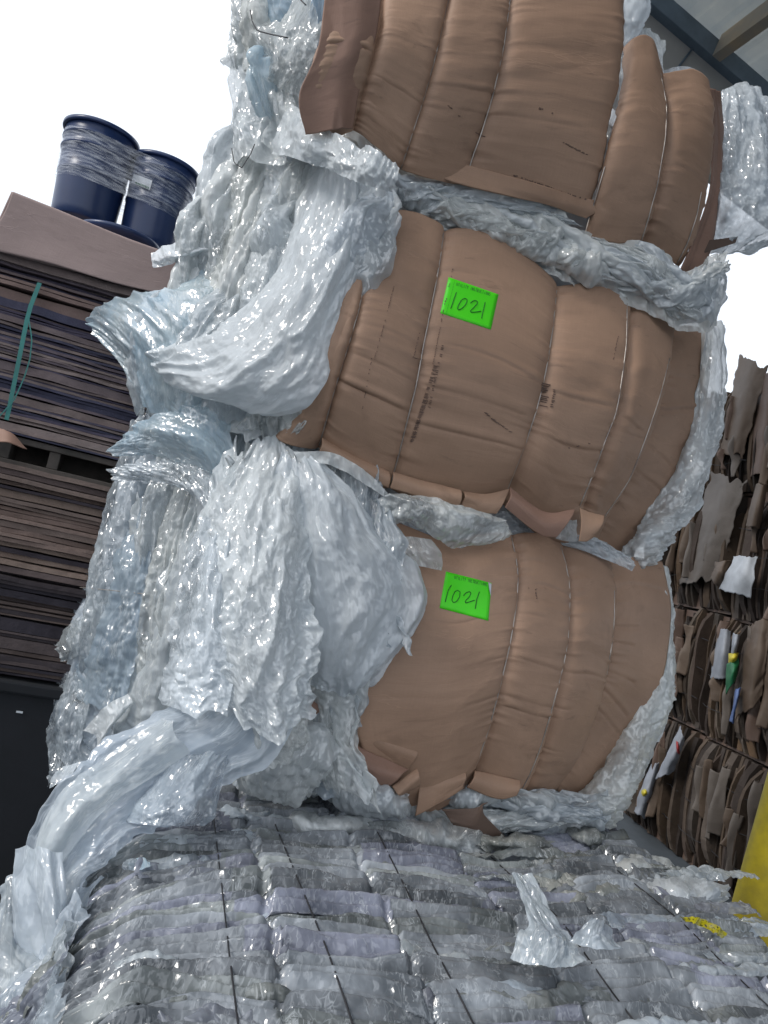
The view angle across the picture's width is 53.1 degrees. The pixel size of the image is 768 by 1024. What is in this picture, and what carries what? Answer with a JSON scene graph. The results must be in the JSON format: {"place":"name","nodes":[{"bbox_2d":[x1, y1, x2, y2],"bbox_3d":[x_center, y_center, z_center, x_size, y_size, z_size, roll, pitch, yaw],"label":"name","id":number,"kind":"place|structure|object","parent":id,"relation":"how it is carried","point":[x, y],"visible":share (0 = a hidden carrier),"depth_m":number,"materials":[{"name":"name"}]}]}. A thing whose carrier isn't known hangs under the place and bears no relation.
{"place":"outdoors","nodes":[
{"label":"outdoors","id":0,"kind":"place"},
{"bbox_2d":[0,0,767,392],"label":"sky","id":1,"kind":"structure","parent":0,"point":[153,70],"materials":[{"name":"white"}]},
{"bbox_2d":[64,765,731,902],"bbox_3d":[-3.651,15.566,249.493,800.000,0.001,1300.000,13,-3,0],"label":"ground","id":2,"kind":"structure","parent":0,"point":[639,835],"depth_m":5.68,"materials":[{"name":"concrete"}]},
{"bbox_2d":[0,673,82,901],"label":"steel bin","id":3,"kind":"object","parent":2,"relation":"on","point":[27,705],"visible":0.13,"depth_m":2.50,"materials":[{"name":"black metal"}]},
{"bbox_2d":[0,571,85,682],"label":"cardboard bundle","id":4,"kind":"object","parent":3,"relation":"on","point":[37,615],"visible":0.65,"depth_m":2.51,"materials":[{"name":"cardboard"}]},
{"bbox_2d":[0,461,112,586],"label":"cardboard bundle","id":5,"kind":"object","parent":4,"relation":"on","point":[49,529],"visible":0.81,"depth_m":2.52,"materials":[{"name":"cardboard"}]},
{"bbox_2d":[0,436,116,492],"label":"pallet","id":6,"kind":"object","parent":5,"relation":"on","point":[48,458],"visible":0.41,"depth_m":2.58,"materials":[{"name":"brown wood"}]},
{"bbox_2d":[0,282,147,461],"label":"cardboard bundle","id":7,"kind":"object","parent":6,"relation":"on","point":[63,380],"visible":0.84,"depth_m":2.51,"materials":[{"name":"cardboard"}]},
{"bbox_2d":[0,274,101,320],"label":"cardboard bundle","id":8,"kind":"object","parent":7,"relation":"on","point":[14,289],"visible":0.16,"depth_m":2.50,"materials":[{"name":"cardboard"}]},
{"bbox_2d":[0,252,145,304],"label":"cardboard bundle","id":9,"kind":"object","parent":8,"relation":"on","point":[91,289],"visible":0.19,"depth_m":2.51,"materials":[{"name":"cardboard"}]},
{"bbox_2d":[0,191,174,291],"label":"open carton","id":10,"kind":"object","parent":9,"relation":"on","point":[34,230],"visible":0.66,"depth_m":2.47,"materials":[{"name":"cardboard"}]},
{"bbox_2d":[51,114,139,222],"bbox_3d":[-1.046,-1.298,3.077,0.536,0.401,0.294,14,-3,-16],"label":"bucket","id":11,"kind":"object","parent":10,"relation":"on","point":[94,167],"visible":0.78,"depth_m":2.94,"materials":[{"name":"blue plastic"}]},
{"bbox_2d":[85,219,159,248],"bbox_3d":[-0.983,-1.006,2.848,0.300,0.033,0.300,13,-3,0],"label":"spare lid","id":12,"kind":"object","parent":10,"relation":"on","point":[126,232],"visible":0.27,"depth_m":2.73,"materials":[{"name":"blue plastic"}]},
{"bbox_2d":[121,149,198,247],"bbox_3d":[-0.928,-1.232,3.122,0.276,0.358,0.276,13,-3,0],"label":"bucket","id":13,"kind":"object","parent":10,"relation":"on","point":[161,191],"visible":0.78,"depth_m":3.02,"materials":[{"name":"blue plastic"}]},
{"bbox_2d":[0,783,767,1023],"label":"film bale","id":14,"kind":"object","parent":2,"relation":"on","point":[242,908],"visible":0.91,"depth_m":1.53,"materials":[{"name":"plastic"}]},
{"bbox_2d":[11,410,676,957],"bbox_3d":[0.107,0.475,2.496,2.186,1.411,1.420,15,-4,-25],"label":"film bale","id":15,"kind":"object","parent":14,"relation":"on","point":[273,620],"visible":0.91,"depth_m":2.14,"materials":[{"name":"plastic"}]},
{"bbox_2d":[85,125,730,568],"bbox_3d":[0.172,-0.457,2.679,2.257,1.303,1.064,15,-4,-23],"label":"film bale","id":16,"kind":"object","parent":15,"relation":"on","point":[411,335],"visible":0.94,"depth_m":2.23,"materials":[{"name":"cardboard"}]},
{"bbox_2d":[220,0,767,285],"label":"film bale","id":17,"kind":"object","parent":16,"relation":"on","point":[595,119],"visible":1,"depth_m":2.25,"materials":[{"name":"cardboard"}]},
{"bbox_2d":[680,916,726,937],"bbox_3d":[0.782,1.014,1.891,0.103,0.033,0.081,10,-4,42],"label":"tape scrap","id":18,"kind":"object","parent":14,"relation":"on","point":[712,927],"visible":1,"depth_m":1.88,"materials":[{"name":"yellow plastic"}]},
{"bbox_2d":[624,717,708,856],"bbox_3d":[2.432,2.122,6.165,1.184,0.914,1.509,14,-3,-8],"label":"cardboard bale","id":19,"kind":"object","parent":2,"relation":"on","point":[656,808],"visible":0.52,"depth_m":5.67,"materials":[{"name":"cardboard"}]},
{"bbox_2d":[668,604,750,732],"bbox_3d":[2.663,1.272,6.312,1.096,0.889,1.394,14,-3,-8],"label":"cardboard bale","id":20,"kind":"object","parent":19,"relation":"on","point":[694,636],"visible":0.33,"depth_m":5.74,"materials":[{"name":"cardboard"}]},
{"bbox_2d":[660,471,751,617],"bbox_3d":[2.894,0.317,6.345,1.090,1.094,1.388,14,-3,-8],"label":"cardboard bale","id":21,"kind":"object","parent":20,"relation":"on","point":[707,536],"visible":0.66,"depth_m":5.85,"materials":[{"name":"cardboard"}]},
{"bbox_2d":[702,354,767,498],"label":"cardboard bale","id":22,"kind":"object","parent":21,"relation":"on","point":[732,459],"visible":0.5,"depth_m":5.78,"materials":[{"name":"cardboard"}]},
{"bbox_2d":[643,0,767,183],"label":"shed roof","id":23,"kind":"structure","parent":2,"relation":"on","point":[720,45],"depth_m":5.11,"materials":[{"name":"grey metal"}]},
{"bbox_2d":[677,738,767,897],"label":"cardboard bale","id":24,"kind":"object","parent":2,"relation":"on","point":[724,788],"visible":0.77,"depth_m":5.03,"materials":[{"name":"cardboard"}]},
{"bbox_2d":[703,618,767,765],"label":"cardboard bale","id":25,"kind":"object","parent":24,"relation":"on","point":[736,718],"visible":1,"depth_m":5.04,"materials":[{"name":"cardboard"}]},
{"bbox_2d":[710,483,767,624],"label":"cardboard bale","id":26,"kind":"object","parent":25,"relation":"on","point":[743,579],"visible":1,"depth_m":5.28,"materials":[{"name":"cardboard"}]},
{"bbox_2d":[750,373,767,501],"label":"cardboard bale","id":27,"kind":"object","parent":26,"relation":"on","point":[759,470],"visible":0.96,"depth_m":5.52,"materials":[{"name":"cardboard"}]},
{"bbox_2d":[732,773,767,946],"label":"bollard","id":28,"kind":"object","parent":2,"relation":"on","point":[753,892],"visible":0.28,"depth_m":2.91,"materials":[{"name":"yellow metal"}]}
]}

